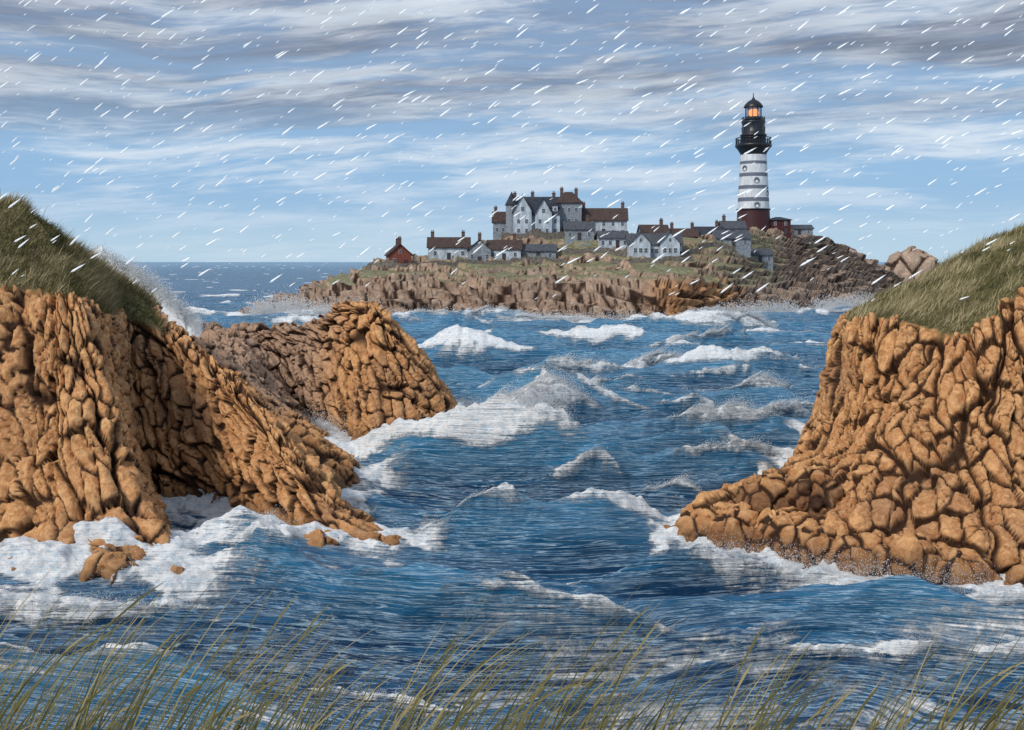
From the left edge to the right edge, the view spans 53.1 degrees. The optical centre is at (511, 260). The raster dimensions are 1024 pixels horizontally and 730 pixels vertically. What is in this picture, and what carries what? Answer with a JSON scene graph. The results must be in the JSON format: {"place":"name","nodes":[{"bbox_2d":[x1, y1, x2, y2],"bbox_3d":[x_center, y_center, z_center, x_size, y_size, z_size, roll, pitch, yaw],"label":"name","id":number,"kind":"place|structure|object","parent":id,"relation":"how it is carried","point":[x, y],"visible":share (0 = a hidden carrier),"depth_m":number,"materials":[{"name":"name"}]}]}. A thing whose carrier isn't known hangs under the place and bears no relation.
{"place":"outdoors","nodes":[
{"label":"outdoors","id":0,"kind":"place"},
{"bbox_2d":[0,203,457,560],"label":"cliff","id":1,"kind":"structure","parent":0,"point":[123,418],"depth_m":56.95,"materials":[{"name":"stone"}]},
{"bbox_2d":[0,189,169,335],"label":"headland grass","id":2,"kind":"structure","parent":1,"relation":"on","point":[99,267],"depth_m":61.05,"materials":[{"name":"green plant"}]},
{"bbox_2d":[0,262,1023,729],"bbox_3d":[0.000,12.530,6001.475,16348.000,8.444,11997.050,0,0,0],"label":"sea","id":3,"kind":"structure","parent":0,"point":[554,534],"depth_m":44.15,"materials":[{"name":"liquid"}]},
{"bbox_2d":[79,551,138,584],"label":"boulder","id":4,"kind":"object","parent":3,"relation":"in","point":[109,566],"visible":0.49,"depth_m":44.02,"materials":[{"name":"stone"}]},
{"bbox_2d":[95,246,202,336],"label":"surf plume","id":5,"kind":"object","parent":3,"relation":"on","point":[197,332],"visible":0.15,"depth_m":84.64,"materials":[{"name":"liquid"}]},
{"bbox_2d":[170,565,183,573],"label":"boulder","id":6,"kind":"object","parent":3,"relation":"in","point":[177,569],"visible":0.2,"depth_m":44.37,"materials":[{"name":"stone"}]},
{"bbox_2d":[304,529,339,547],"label":"boulder","id":7,"kind":"object","parent":3,"relation":"in","point":[317,537],"visible":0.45,"depth_m":48.12,"materials":[{"name":"stone"}]},
{"bbox_2d":[375,535,401,545],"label":"boulder","id":8,"kind":"object","parent":3,"relation":"in","point":[391,540],"visible":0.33,"depth_m":48.68,"materials":[{"name":"stone"}]},
{"bbox_2d":[0,243,1023,699],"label":"sea spray","id":9,"kind":"object","parent":3,"relation":"on","point":[262,309],"visible":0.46,"depth_m":84.97,"materials":[{"name":"white liquid"}]},
{"bbox_2d":[663,507,710,541],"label":"boulder","id":10,"kind":"object","parent":3,"relation":"in","point":[691,525],"visible":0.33,"depth_m":49.77,"materials":[{"name":"stone"}]},
{"bbox_2d":[752,507,801,558],"bbox_3d":[12.726,13.608,48.402,3.334,3.642,3.231,0,0,-29],"label":"boulder","id":11,"kind":"object","parent":3,"relation":"in","point":[776,526],"visible":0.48,"depth_m":47.62,"materials":[{"name":"stone"}]},
{"bbox_2d":[785,523,835,568],"bbox_3d":[14.112,13.757,47.462,3.410,3.041,3.055,0,0,0],"label":"boulder","id":12,"kind":"object","parent":3,"relation":"in","point":[807,540],"visible":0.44,"depth_m":46.62,"materials":[{"name":"stone"}]},
{"bbox_2d":[823,532,887,576],"bbox_3d":[15.732,13.779,46.481,3.604,2.895,2.864,0,0,0],"label":"boulder","id":13,"kind":"object","parent":3,"relation":"in","point":[867,542],"visible":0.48,"depth_m":45.79,"materials":[{"name":"stone"}]},
{"bbox_2d":[872,528,943,583],"bbox_3d":[17.652,13.566,45.455,3.359,3.339,2.928,0,0,0],"label":"boulder","id":14,"kind":"object","parent":3,"relation":"in","point":[904,544],"visible":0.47,"depth_m":44.55,"materials":[{"name":"stone"}]},
{"bbox_2d":[884,246,937,281],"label":"sea stack","id":15,"kind":"object","parent":3,"relation":"in","point":[908,262],"visible":0.35,"depth_m":443.42,"materials":[{"name":"stone"}]},
{"bbox_2d":[932,548,999,584],"bbox_3d":[19.539,13.864,44.452,2.948,2.814,2.693,0,0,0],"label":"boulder","id":16,"kind":"object","parent":3,"relation":"in","point":[955,555],"visible":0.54,"depth_m":43.85,"materials":[{"name":"stone"}]},
{"bbox_2d":[1004,563,1023,586],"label":"boulder","id":17,"kind":"object","parent":3,"relation":"in","point":[1015,574],"visible":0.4,"depth_m":43.13,"materials":[{"name":"stone"}]},
{"bbox_2d":[0,0,1023,300],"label":"sleet","id":18,"kind":"object","parent":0,"point":[634,108],"visible":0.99,"depth_m":59.26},
{"bbox_2d":[0,0,1023,261],"label":"sky","id":19,"kind":"structure","parent":0,"point":[660,23],"materials":[{"name":"blue"}]},
{"bbox_2d":[236,227,905,318],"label":"island","id":20,"kind":"structure","parent":0,"point":[602,284],"depth_m":256.45,"materials":[{"name":"stone"}]},
{"bbox_2d":[384,236,412,263],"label":"house","id":21,"kind":"structure","parent":20,"relation":"on","point":[398,252],"depth_m":265.25,"materials":[{"name":"red brick"}]},
{"bbox_2d":[427,230,470,259],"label":"house","id":22,"kind":"structure","parent":20,"relation":"on","point":[447,248],"depth_m":273.16,"materials":[{"name":"brown tile"}]},
{"bbox_2d":[366,255,564,269],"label":"stone wall","id":23,"kind":"structure","parent":20,"relation":"on","point":[392,264],"depth_m":268.19,"materials":[{"name":"grey stone"}]},
{"bbox_2d":[467,232,492,260],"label":"house","id":24,"kind":"structure","parent":20,"relation":"on","point":[483,253],"depth_m":271.50,"materials":[{"name":"grey stone"}]},
{"bbox_2d":[486,233,522,259],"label":"house","id":25,"kind":"structure","parent":20,"relation":"on","point":[496,246],"depth_m":273.13,"materials":[{"name":"white paint"}]},
{"bbox_2d":[501,228,564,239],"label":"stone wall","id":26,"kind":"structure","parent":20,"relation":"on","point":[536,233],"depth_m":280.90,"materials":[{"name":"grey stone"}]},
{"bbox_2d":[492,187,582,239],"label":"manor house","id":27,"kind":"structure","parent":20,"relation":"on","point":[540,211],"depth_m":284.70,"materials":[{"name":"stone"}]},
{"bbox_2d":[521,244,556,258],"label":"house","id":28,"kind":"structure","parent":20,"relation":"on","point":[543,250],"depth_m":274.00,"materials":[{"name":"grey stone"}]},
{"bbox_2d":[562,214,595,245],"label":"house","id":29,"kind":"structure","parent":20,"relation":"on","point":[578,230],"depth_m":281.00,"materials":[{"name":"grey stone"}]},
{"bbox_2d":[564,246,626,256],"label":"stone wall","id":30,"kind":"structure","parent":20,"relation":"on","point":[611,251],"depth_m":276.70,"materials":[{"name":"grey stone"}]},
{"bbox_2d":[582,201,628,233],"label":"house","id":31,"kind":"structure","parent":20,"relation":"on","point":[603,219],"depth_m":288.84,"materials":[{"name":"brown tile"}]},
{"bbox_2d":[595,231,628,248],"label":"house","id":32,"kind":"structure","parent":20,"relation":"on","point":[612,239],"depth_m":278.05,"materials":[{"name":"grey"}]},
{"bbox_2d":[611,256,693,263],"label":"stone wall","id":33,"kind":"structure","parent":20,"relation":"on","point":[662,260],"depth_m":269.61,"materials":[{"name":"grey stone"}]},
{"bbox_2d":[636,218,669,232],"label":"house","id":34,"kind":"structure","parent":20,"relation":"on","point":[662,228],"depth_m":299.62,"materials":[{"name":"brown stone"}]},
{"bbox_2d":[625,231,683,258],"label":"house","id":35,"kind":"structure","parent":20,"relation":"on","point":[647,245],"depth_m":271.50,"materials":[{"name":"grey"}]},
{"bbox_2d":[669,222,699,237],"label":"house","id":36,"kind":"structure","parent":20,"relation":"on","point":[692,232],"depth_m":301.70,"materials":[{"name":"red brick"}]},
{"bbox_2d":[694,220,723,237],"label":"house","id":37,"kind":"structure","parent":20,"relation":"on","point":[703,230],"depth_m":305.14,"materials":[{"name":"grey stone"}]},
{"bbox_2d":[682,242,747,260],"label":"stone wall","id":38,"kind":"structure","parent":20,"relation":"on","point":[715,244],"depth_m":283.82,"materials":[{"name":"grey stone"}]},
{"bbox_2d":[710,230,752,256],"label":"house","id":39,"kind":"structure","parent":20,"relation":"on","point":[743,246],"depth_m":288.41,"materials":[{"name":"grey stone"}]},
{"bbox_2d":[719,214,746,229],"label":"house","id":40,"kind":"structure","parent":20,"relation":"on","point":[739,224],"depth_m":307.25,"materials":[{"name":"grey stone"}]},
{"bbox_2d":[735,93,771,231],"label":"lighthouse","id":41,"kind":"object","parent":20,"relation":"on","point":[756,210],"visible":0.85,"depth_m":326.26,"materials":[{"name":"white paint"}]},
{"bbox_2d":[751,248,774,270],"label":"house","id":42,"kind":"structure","parent":20,"relation":"on","point":[765,255],"depth_m":296.28,"materials":[{"name":"grey stone"}]},
{"bbox_2d":[770,217,791,243],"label":"house","id":43,"kind":"structure","parent":20,"relation":"on","point":[782,224],"depth_m":328.00,"materials":[{"name":"stone"}]},
{"bbox_2d":[791,225,813,240],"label":"house","id":44,"kind":"structure","parent":20,"relation":"on","point":[802,229],"depth_m":342.00,"materials":[{"name":"white paint"}]},
{"bbox_2d":[679,234,1023,580],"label":"cliff","id":45,"kind":"structure","parent":0,"point":[916,427],"depth_m":51.15,"materials":[{"name":"stone"}]},
{"bbox_2d":[707,501,758,552],"bbox_3d":[11.081,13.516,49.594,3.488,3.483,2.915,0,0,27],"label":"boulder","id":46,"kind":"object","parent":45,"relation":"on","point":[738,521],"visible":0.54,"depth_m":48.86,"materials":[{"name":"stone"}]},
{"bbox_2d":[735,473,789,514],"bbox_3d":[12.705,12.022,51.276,3.138,2.893,2.857,0,0,0],"label":"boulder","id":47,"kind":"object","parent":45,"relation":"on","point":[759,493],"visible":0.47,"depth_m":50.23,"materials":[{"name":"stone"}]},
{"bbox_2d":[784,467,843,517],"bbox_3d":[14.813,11.669,50.392,3.021,2.906,2.945,0,0,0],"label":"boulder","id":48,"kind":"object","parent":45,"relation":"on","point":[812,492],"visible":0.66,"depth_m":49.57,"materials":[{"name":"stone"}]},
{"bbox_2d":[845,219,1023,337],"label":"headland grass","id":49,"kind":"structure","parent":45,"relation":"on","point":[893,302],"depth_m":59.38,"materials":[{"name":"green plant"}]},
{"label":"ground","id":50,"kind":"structure","parent":0,"visible":0},
{"bbox_2d":[0,564,1023,729],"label":"marram grass","id":51,"kind":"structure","parent":50,"relation":"on","point":[214,715],"depth_m":4.37,"materials":[{"name":"green plant"}]}
]}

